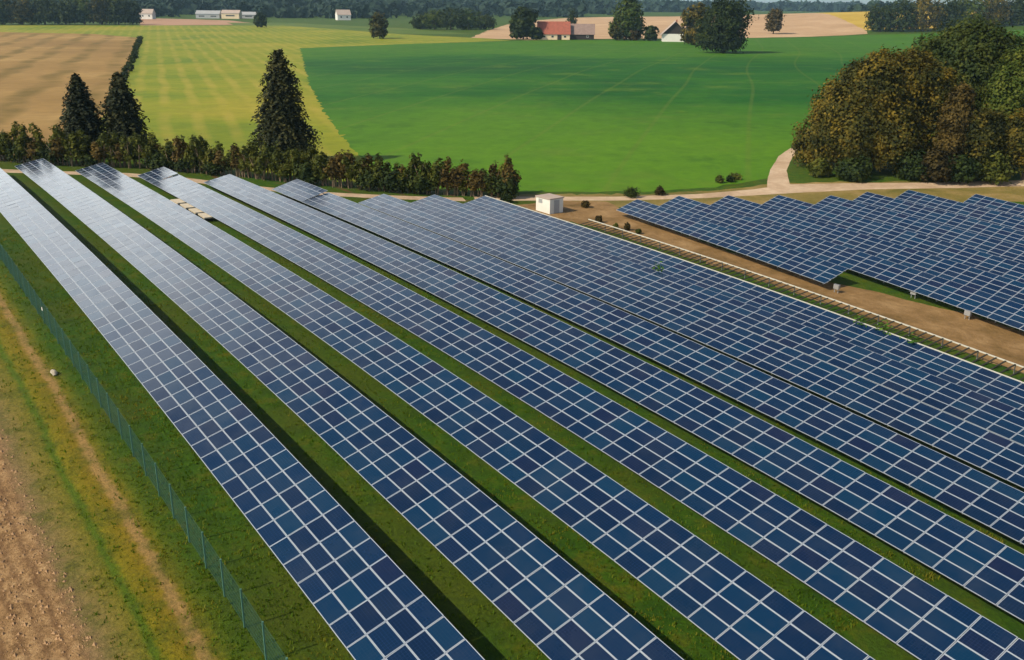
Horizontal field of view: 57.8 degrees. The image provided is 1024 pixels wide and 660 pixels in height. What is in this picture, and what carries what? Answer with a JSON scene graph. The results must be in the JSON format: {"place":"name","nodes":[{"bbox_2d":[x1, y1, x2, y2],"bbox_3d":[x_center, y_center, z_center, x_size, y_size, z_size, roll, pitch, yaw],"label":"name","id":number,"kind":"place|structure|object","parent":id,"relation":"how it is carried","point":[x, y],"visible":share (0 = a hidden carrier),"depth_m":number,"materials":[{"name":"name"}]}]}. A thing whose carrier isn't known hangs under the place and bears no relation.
{"place":"outdoors","nodes":[
{"label":"outdoors","id":0,"kind":"place"},
{"bbox_2d":[0,32,136,155],"bbox_3d":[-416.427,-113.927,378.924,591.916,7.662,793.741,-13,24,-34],"label":"tilled field","id":1,"kind":"structure","parent":0,"point":[37,70],"depth_m":346.24,"materials":[{"name":"brown soil"}]},
{"bbox_2d":[139,18,249,24],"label":"bare field","id":2,"kind":"structure","parent":0,"point":[158,21],"depth_m":1057.75,"materials":[{"name":"soil"}]},
{"bbox_2d":[2,169,465,200],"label":"path","id":3,"kind":"structure","parent":0,"point":[270,188],"depth_m":134.44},
{"bbox_2d":[0,25,510,188],"bbox_3d":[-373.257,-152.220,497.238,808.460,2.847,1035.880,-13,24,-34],"label":"meadow field","id":4,"kind":"structure","parent":0,"point":[186,81],"depth_m":348.57,"materials":[{"name":"plant"}]},
{"bbox_2d":[58,73,104,148],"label":"spruce tree","id":5,"kind":"object","parent":4,"relation":"on","point":[79,112],"visible":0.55,"depth_m":151.82,"materials":[{"name":"green plant"}]},
{"bbox_2d":[96,72,156,151],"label":"spruce tree","id":6,"kind":"object","parent":4,"relation":"on","point":[121,115],"visible":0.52,"depth_m":153.17,"materials":[{"name":"green plant"}]},
{"bbox_2d":[247,49,322,162],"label":"spruce tree","id":7,"kind":"object","parent":4,"relation":"on","point":[284,126],"visible":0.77,"depth_m":155.86,"materials":[{"name":"green plant"}]},
{"bbox_2d":[368,12,388,38],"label":"round bush","id":8,"kind":"object","parent":4,"relation":"on","point":[380,24],"visible":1,"depth_m":671.18,"materials":[{"name":"green plant"}]},
{"bbox_2d":[230,23,465,33],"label":"pasture field","id":9,"kind":"structure","parent":0,"point":[390,30],"depth_m":884.68,"materials":[{"name":"plant"}]},
{"bbox_2d":[0,10,1023,659],"bbox_3d":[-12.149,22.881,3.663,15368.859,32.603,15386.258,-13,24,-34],"label":"ground","id":10,"kind":"structure","parent":0,"point":[60,522],"depth_m":52.38,"materials":[{"name":"green plant"}]},
{"bbox_2d":[0,0,14,24],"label":"broad tree","id":11,"kind":"object","parent":10,"relation":"on","point":[3,20],"visible":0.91,"depth_m":890.11,"materials":[{"name":"green plant"}]},
{"bbox_2d":[2,140,31,162],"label":"hedge bush","id":12,"kind":"object","parent":10,"relation":"on","point":[14,155],"visible":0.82,"depth_m":140.59,"materials":[{"name":"green plant"}]},
{"bbox_2d":[14,129,28,162],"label":"young tree","id":13,"kind":"object","parent":10,"relation":"on","point":[21,139],"visible":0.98,"depth_m":140.51,"materials":[{"name":"green plant"}]},
{"bbox_2d":[3,0,40,24],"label":"broad tree","id":14,"kind":"object","parent":10,"relation":"on","point":[21,13],"visible":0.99,"depth_m":892.23,"materials":[{"name":"green plant"}]},
{"bbox_2d":[28,122,47,149],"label":"young tree","id":15,"kind":"object","parent":10,"relation":"on","point":[37,135],"visible":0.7,"depth_m":142.01,"materials":[{"name":"green plant"}]},
{"bbox_2d":[28,0,58,24],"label":"broad tree","id":16,"kind":"object","parent":10,"relation":"on","point":[45,16],"visible":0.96,"depth_m":901.31,"materials":[{"name":"green plant"}]},
{"bbox_2d":[0,429,101,659],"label":"soil clods","id":17,"kind":"object","parent":10,"relation":"on","point":[40,601],"visible":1,"depth_m":43.21,"materials":[{"name":"brown soil"}]},
{"bbox_2d":[36,143,66,164],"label":"hedge bush","id":18,"kind":"object","parent":10,"relation":"on","point":[50,158],"visible":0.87,"depth_m":140.51,"materials":[{"name":"green plant"}]},
{"bbox_2d":[48,137,66,165],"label":"young tree","id":19,"kind":"object","parent":10,"relation":"on","point":[57,146],"visible":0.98,"depth_m":140.43,"materials":[{"name":"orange plant"}]},
{"bbox_2d":[47,0,80,24],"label":"broad tree","id":20,"kind":"object","parent":10,"relation":"on","point":[65,14],"visible":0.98,"depth_m":907.84,"materials":[{"name":"green plant"}]},
{"bbox_2d":[62,133,80,165],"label":"young tree","id":21,"kind":"object","parent":10,"relation":"on","point":[73,144],"visible":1,"depth_m":140.85,"materials":[{"name":"green plant"}]},
{"bbox_2d":[71,0,95,24],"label":"broad tree","id":22,"kind":"object","parent":10,"relation":"on","point":[84,15],"visible":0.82,"depth_m":919.43,"materials":[{"name":"green plant"}]},
{"bbox_2d":[90,141,107,163],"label":"young tree","id":23,"kind":"object","parent":10,"relation":"on","point":[95,152],"visible":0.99,"depth_m":141.54,"materials":[{"name":"orange plant"}]},
{"bbox_2d":[85,0,115,24],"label":"broad tree","id":24,"kind":"object","parent":10,"relation":"on","point":[100,17],"visible":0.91,"depth_m":918.44,"materials":[{"name":"green plant"}]},
{"bbox_2d":[104,0,136,24],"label":"broad tree","id":25,"kind":"object","parent":10,"relation":"on","point":[115,11],"visible":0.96,"depth_m":926.36,"materials":[{"name":"green plant"}]},
{"bbox_2d":[119,132,134,167],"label":"young tree","id":26,"kind":"object","parent":10,"relation":"on","point":[126,149],"visible":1,"depth_m":142.05,"materials":[{"name":"green plant"}]},
{"bbox_2d":[120,0,143,23],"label":"broad tree","id":27,"kind":"object","parent":10,"relation":"on","point":[135,10],"visible":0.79,"depth_m":935.59,"materials":[{"name":"green plant"}]},
{"bbox_2d":[130,133,143,168],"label":"young tree","id":28,"kind":"object","parent":10,"relation":"on","point":[137,151],"visible":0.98,"depth_m":142.40,"materials":[{"name":"green plant"}]},
{"bbox_2d":[0,245,287,659],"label":"wire fence","id":29,"kind":"object","parent":10,"relation":"on","point":[50,322],"visible":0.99,"depth_m":52.34,"materials":[{"name":"metal"}]},
{"bbox_2d":[136,136,155,168],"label":"young tree","id":30,"kind":"object","parent":10,"relation":"on","point":[147,150],"visible":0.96,"depth_m":142.42,"materials":[{"name":"green plant"}]},
{"bbox_2d":[170,136,186,170],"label":"young tree","id":31,"kind":"object","parent":10,"relation":"on","point":[178,145],"visible":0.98,"depth_m":142.08,"materials":[{"name":"green plant"}]},
{"bbox_2d":[183,137,197,172],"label":"young tree","id":32,"kind":"object","parent":10,"relation":"on","point":[191,156],"visible":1,"depth_m":141.09,"materials":[{"name":"green plant"}]},
{"bbox_2d":[195,10,220,18],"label":"village hall","id":33,"kind":"structure","parent":10,"relation":"on","point":[213,14],"depth_m":1260.98,"materials":[{"name":"paint"}]},
{"bbox_2d":[229,143,244,176],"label":"young tree","id":34,"kind":"object","parent":10,"relation":"on","point":[236,150],"visible":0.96,"depth_m":140.32,"materials":[{"name":"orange plant"}]},
{"bbox_2d":[0,168,484,659],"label":"solar panel row","id":35,"kind":"object","parent":10,"relation":"on","point":[87,271],"visible":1,"depth_m":50.69,"materials":[{"name":"glass"}]},
{"bbox_2d":[252,152,268,179],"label":"young tree","id":36,"kind":"object","parent":10,"relation":"on","point":[262,164],"visible":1,"depth_m":139.11,"materials":[{"name":"green plant"}]},
{"bbox_2d":[288,146,300,179],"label":"young tree","id":37,"kind":"object","parent":10,"relation":"on","point":[296,155],"visible":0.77,"depth_m":138.16,"materials":[{"name":"green plant"}]},
{"bbox_2d":[291,160,312,181],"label":"hedge bush","id":38,"kind":"object","parent":10,"relation":"on","point":[302,170],"visible":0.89,"depth_m":137.40,"materials":[{"name":"green plant"}]},
{"bbox_2d":[311,154,328,185],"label":"young tree","id":39,"kind":"object","parent":10,"relation":"on","point":[318,168],"visible":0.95,"depth_m":137.45,"materials":[{"name":"green plant"}]},
{"bbox_2d":[323,156,339,186],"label":"young tree","id":40,"kind":"object","parent":10,"relation":"on","point":[332,172],"visible":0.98,"depth_m":136.92,"materials":[{"name":"green plant"}]},
{"bbox_2d":[333,152,347,187],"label":"young tree","id":41,"kind":"object","parent":10,"relation":"on","point":[341,168],"visible":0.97,"depth_m":136.90,"materials":[{"name":"green plant"}]},
{"bbox_2d":[340,155,357,188],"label":"young tree","id":42,"kind":"object","parent":10,"relation":"on","point":[349,174],"visible":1,"depth_m":136.94,"materials":[{"name":"green plant"}]},
{"bbox_2d":[15,158,683,659],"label":"solar panel row","id":43,"kind":"object","parent":10,"relation":"on","point":[461,524],"visible":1,"depth_m":51.89,"materials":[{"name":"glass"}]},
{"bbox_2d":[353,167,382,190],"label":"hedge bush","id":44,"kind":"object","parent":10,"relation":"on","point":[368,180],"visible":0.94,"depth_m":136.55,"materials":[{"name":"green plant"}]},
{"bbox_2d":[369,152,385,190],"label":"young tree","id":45,"kind":"object","parent":10,"relation":"on","point":[378,164],"visible":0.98,"depth_m":136.53,"materials":[{"name":"green plant"}]},
{"bbox_2d":[381,168,405,191],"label":"hedge bush","id":46,"kind":"object","parent":10,"relation":"on","point":[392,182],"visible":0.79,"depth_m":136.48,"materials":[{"name":"green plant"}]},
{"bbox_2d":[405,173,427,193],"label":"hedge bush","id":47,"kind":"object","parent":10,"relation":"on","point":[418,180],"visible":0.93,"depth_m":136.58,"materials":[{"name":"green plant"}]},
{"bbox_2d":[409,13,433,28],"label":"field bush","id":48,"kind":"object","parent":10,"relation":"on","point":[415,22],"visible":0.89,"depth_m":873.57,"materials":[{"name":"green plant"}]},
{"bbox_2d":[420,8,447,28],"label":"field bush","id":49,"kind":"object","parent":10,"relation":"on","point":[431,15],"visible":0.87,"depth_m":870.72,"materials":[{"name":"green plant"}]},
{"bbox_2d":[425,157,444,194],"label":"young tree","id":50,"kind":"object","parent":10,"relation":"on","point":[437,171],"visible":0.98,"depth_m":137.14,"materials":[{"name":"green plant"}]},
{"bbox_2d":[437,7,466,29],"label":"field bush","id":51,"kind":"object","parent":10,"relation":"on","point":[451,22],"visible":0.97,"depth_m":868.02,"materials":[{"name":"green plant"}]},
{"bbox_2d":[448,166,466,195],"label":"young tree","id":52,"kind":"object","parent":10,"relation":"on","point":[455,174],"visible":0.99,"depth_m":137.76,"materials":[{"name":"orange plant"}]},
{"bbox_2d":[454,9,485,29],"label":"field bush","id":53,"kind":"object","parent":10,"relation":"on","point":[474,23],"visible":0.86,"depth_m":876.26,"materials":[{"name":"green plant"}]},
{"bbox_2d":[75,163,874,659],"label":"solar panel row","id":54,"kind":"object","parent":10,"relation":"on","point":[705,587],"visible":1,"depth_m":52.68,"materials":[{"name":"glass"}]},
{"bbox_2d":[2,0,1017,18],"bbox_3d":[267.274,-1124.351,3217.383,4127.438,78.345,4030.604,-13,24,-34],"label":"forest","id":55,"kind":"object","parent":10,"relation":"on","point":[366,9],"visible":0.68,"depth_m":1603.61,"materials":[{"name":"green plant"}]},
{"bbox_2d":[509,6,538,39],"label":"broad tree","id":56,"kind":"object","parent":10,"relation":"on","point":[522,25],"visible":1,"depth_m":665.84,"materials":[{"name":"green plant"}]},
{"bbox_2d":[137,167,1023,659],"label":"solar panel row","id":57,"kind":"object","parent":10,"relation":"on","point":[731,501],"visible":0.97,"depth_m":53.83,"materials":[{"name":"glass"}]},
{"bbox_2d":[203,174,1023,621],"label":"solar panel row","id":58,"kind":"object","parent":10,"relation":"on","point":[869,504],"visible":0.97,"depth_m":60.02,"materials":[{"name":"glass"}]},
{"bbox_2d":[272,179,1023,544],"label":"solar panel row","id":59,"kind":"object","parent":10,"relation":"on","point":[982,497],"visible":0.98,"depth_m":67.61,"materials":[{"name":"glass"}]},
{"bbox_2d":[359,194,1023,487],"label":"solar panel row","id":60,"kind":"object","parent":10,"relation":"on","point":[990,452],"visible":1,"depth_m":74.35,"materials":[{"name":"glass"}]},
{"bbox_2d":[412,194,1023,445],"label":"solar panel row","id":61,"kind":"object","parent":10,"relation":"on","point":[977,409],"visible":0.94,"depth_m":81.42,"materials":[{"name":"glass"}]},
{"bbox_2d":[617,199,848,283],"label":"solar panel row","id":62,"kind":"object","parent":10,"relation":"on","point":[811,267],"visible":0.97,"depth_m":112.37,"materials":[{"name":"glass"}]},
{"bbox_2d":[464,195,1023,410],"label":"solar panel row","id":63,"kind":"object","parent":10,"relation":"on","point":[997,386],"visible":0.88,"depth_m":88.50,"materials":[{"name":"glass"}]},
{"bbox_2d":[579,219,1023,380],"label":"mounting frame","id":64,"kind":"object","parent":10,"relation":"on","point":[892,320],"visible":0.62,"depth_m":94.86,"materials":[{"name":"metal"}]},
{"bbox_2d":[805,157,832,176],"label":"understorey bush","id":65,"kind":"object","parent":10,"relation":"on","point":[820,166],"visible":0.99,"depth_m":156.20,"materials":[{"name":"green plant"}]},
{"bbox_2d":[660,196,1023,330],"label":"solar panel row","id":66,"kind":"object","parent":10,"relation":"on","point":[991,306],"visible":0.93,"depth_m":105.03,"materials":[{"name":"glass"}]},
{"bbox_2d":[833,155,873,182],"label":"understorey bush","id":67,"kind":"object","parent":10,"relation":"on","point":[854,170],"visible":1,"depth_m":153.58,"materials":[{"name":"green plant"}]},
{"bbox_2d":[711,195,1023,304],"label":"solar panel row","id":68,"kind":"object","parent":10,"relation":"on","point":[988,282],"visible":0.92,"depth_m":110.84,"materials":[{"name":"glass"}]},
{"bbox_2d":[790,44,964,173],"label":"broad tree","id":69,"kind":"object","parent":10,"relation":"on","point":[885,95],"visible":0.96,"depth_m":156.18,"materials":[{"name":"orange plant"}]},
{"bbox_2d":[864,3,897,31],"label":"broad tree","id":70,"kind":"object","parent":10,"relation":"on","point":[880,17],"visible":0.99,"depth_m":831.30,"materials":[{"name":"green plant"}]},
{"bbox_2d":[762,195,1023,282],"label":"solar panel row","id":71,"kind":"object","parent":10,"relation":"on","point":[1000,266],"visible":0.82,"depth_m":116.12,"materials":[{"name":"glass"}]},
{"bbox_2d":[886,0,923,31],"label":"broad tree","id":72,"kind":"object","parent":10,"relation":"on","point":[902,22],"visible":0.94,"depth_m":827.44,"materials":[{"name":"green plant"}]},
{"bbox_2d":[891,146,931,180],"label":"understorey bush","id":73,"kind":"object","parent":10,"relation":"on","point":[912,169],"visible":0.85,"depth_m":154.02,"materials":[{"name":"green plant"}]},
{"bbox_2d":[815,195,1023,263],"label":"solar panel row","id":74,"kind":"object","parent":10,"relation":"on","point":[998,248],"visible":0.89,"depth_m":120.89,"materials":[{"name":"glass"}]},
{"bbox_2d":[906,0,946,30],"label":"broad tree","id":75,"kind":"object","parent":10,"relation":"on","point":[925,22],"visible":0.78,"depth_m":828.07,"materials":[{"name":"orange plant"}]},
{"bbox_2d":[853,192,1023,246],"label":"solar panel row","id":76,"kind":"object","parent":10,"relation":"on","point":[989,230],"visible":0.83,"depth_m":126.09,"materials":[{"name":"glass"}]},
{"bbox_2d":[929,0,965,28],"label":"broad tree","id":77,"kind":"object","parent":10,"relation":"on","point":[950,10],"visible":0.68,"depth_m":846.07,"materials":[{"name":"green plant"}]},
{"bbox_2d":[932,81,976,155],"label":"tree","id":78,"kind":"object","parent":10,"relation":"on","point":[950,134],"visible":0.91,"depth_m":151.56,"materials":[{"name":"green plant"}]},
{"bbox_2d":[895,190,1023,231],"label":"solar panel row","id":79,"kind":"object","parent":10,"relation":"on","point":[974,212],"visible":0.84,"depth_m":130.88,"materials":[{"name":"glass"}]},
{"bbox_2d":[943,153,982,183],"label":"understorey bush","id":80,"kind":"object","parent":10,"relation":"on","point":[967,170],"visible":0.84,"depth_m":151.30,"materials":[{"name":"green plant"}]},
{"bbox_2d":[903,10,1023,139],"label":"broad tree","id":81,"kind":"object","parent":10,"relation":"on","point":[973,50],"visible":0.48,"depth_m":169.18,"materials":[{"name":"green plant"}]},
{"bbox_2d":[952,0,990,26],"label":"broad tree","id":82,"kind":"object","parent":10,"relation":"on","point":[971,5],"visible":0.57,"depth_m":853.68,"materials":[{"name":"green plant"}]},
{"bbox_2d":[960,103,1009,179],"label":"tree","id":83,"kind":"object","parent":10,"relation":"on","point":[986,133],"visible":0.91,"depth_m":151.42,"materials":[{"name":"green plant"}]},
{"bbox_2d":[963,194,1023,217],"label":"solar panel row","id":84,"kind":"object","parent":10,"relation":"on","point":[1002,206],"visible":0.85,"depth_m":133.81,"materials":[{"name":"glass"}]},
{"bbox_2d":[974,0,1012,24],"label":"broad tree","id":85,"kind":"object","parent":10,"relation":"on","point":[997,12],"visible":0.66,"depth_m":869.39,"materials":[{"name":"orange plant"}]},
{"bbox_2d":[977,147,1017,184],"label":"understorey bush","id":86,"kind":"object","parent":10,"relation":"on","point":[997,170],"visible":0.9,"depth_m":151.70,"materials":[{"name":"green plant"}]},
{"bbox_2d":[977,40,1023,149],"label":"broad tree","id":87,"kind":"object","parent":10,"relation":"on","point":[1008,97],"visible":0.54,"depth_m":156.48,"materials":[{"name":"green plant"}]},
{"bbox_2d":[997,107,1023,179],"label":"tree","id":88,"kind":"object","parent":10,"relation":"on","point":[1015,144],"visible":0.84,"depth_m":151.92,"materials":[{"name":"green plant"}]},
{"bbox_2d":[997,0,1023,24],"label":"broad tree","id":89,"kind":"object","parent":10,"relation":"on","point":[1016,15],"visible":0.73,"depth_m":876.47,"materials":[{"name":"green plant"}]},
{"bbox_2d":[299,30,1023,191],"bbox_3d":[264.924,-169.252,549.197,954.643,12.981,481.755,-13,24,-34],"label":"crop field","id":90,"kind":"structure","parent":0,"point":[587,115],"depth_m":245.32,"materials":[{"name":"green plant"}]},
{"bbox_2d":[608,21,625,39],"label":"bush","id":91,"kind":"object","parent":90,"relation":"on","point":[614,32],"visible":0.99,"depth_m":663.80,"materials":[{"name":"green plant"}]},
{"bbox_2d":[608,0,646,39],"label":"tall tree","id":92,"kind":"object","parent":90,"relation":"on","point":[629,18],"visible":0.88,"depth_m":663.84,"materials":[{"name":"green plant"}]},
{"bbox_2d":[641,25,659,40],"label":"bush","id":93,"kind":"object","parent":90,"relation":"on","point":[650,33],"visible":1,"depth_m":661.35,"materials":[{"name":"green plant"}]},
{"bbox_2d":[660,20,683,41],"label":"farm house","id":94,"kind":"structure","parent":90,"relation":"on","point":[671,33],"depth_m":650.01,"materials":[{"name":"paint"}]},
{"bbox_2d":[680,2,710,44],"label":"broad tree","id":95,"kind":"object","parent":90,"relation":"on","point":[690,19],"visible":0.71,"depth_m":594.08,"materials":[{"name":"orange plant"}]},
{"bbox_2d":[692,0,758,53],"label":"linden tree","id":96,"kind":"object","parent":90,"relation":"on","point":[722,31],"visible":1,"depth_m":501.89,"materials":[{"name":"green plant"}]},
{"bbox_2d":[471,13,866,39],"bbox_3d":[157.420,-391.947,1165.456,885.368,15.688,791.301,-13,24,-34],"label":"stubble field","id":97,"kind":"structure","parent":0,"point":[807,24],"depth_m":925.86,"materials":[{"name":"beige plant"}]},
{"bbox_2d":[537,21,570,39],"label":"farm barn","id":98,"kind":"structure","parent":97,"relation":"on","point":[556,30],"depth_m":672.11,"materials":[{"name":"red tile"}]},
{"bbox_2d":[570,24,594,39],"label":"farm shed","id":99,"kind":"structure","parent":97,"relation":"on","point":[582,31],"depth_m":675.53,"materials":[{"name":"tile"}]},
{"bbox_2d":[764,8,785,33],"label":"round tree","id":100,"kind":"object","parent":97,"relation":"on","point":[775,18],"visible":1,"depth_m":807.29,"materials":[{"name":"green plant"}]},
{"bbox_2d":[474,148,1023,200],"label":"road","id":101,"kind":"structure","parent":0,"point":[778,181],"depth_m":150.33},
{"bbox_2d":[516,180,1023,206],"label":"verge","id":102,"kind":"structure","parent":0,"point":[1009,193],"depth_m":145.28,"materials":[{"name":"green plant"}]},
{"bbox_2d":[919,146,959,182],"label":"understorey bush","id":103,"kind":"object","parent":102,"relation":"on","point":[936,160],"visible":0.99,"depth_m":151.61,"materials":[{"name":"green plant"}]},
{"bbox_2d":[518,201,1023,373],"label":"bare soil strip","id":104,"kind":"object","parent":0,"point":[993,338],"visible":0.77,"depth_m":98.40,"materials":[{"name":"brown soil"}]},
{"bbox_2d":[535,193,563,213],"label":"transformer cabin","id":105,"kind":"object","parent":104,"relation":"on","point":[548,203],"visible":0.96,"depth_m":130.11,"materials":[{"name":"concrete"}]},
{"bbox_2d":[660,0,1014,3],"label":"sky","id":106,"kind":"structure","parent":0,"point":[763,1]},
{"bbox_2d":[824,11,974,29],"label":"yellow field","id":107,"kind":"structure","parent":0,"point":[857,19],"depth_m":1021.55,"materials":[{"name":"plant"}]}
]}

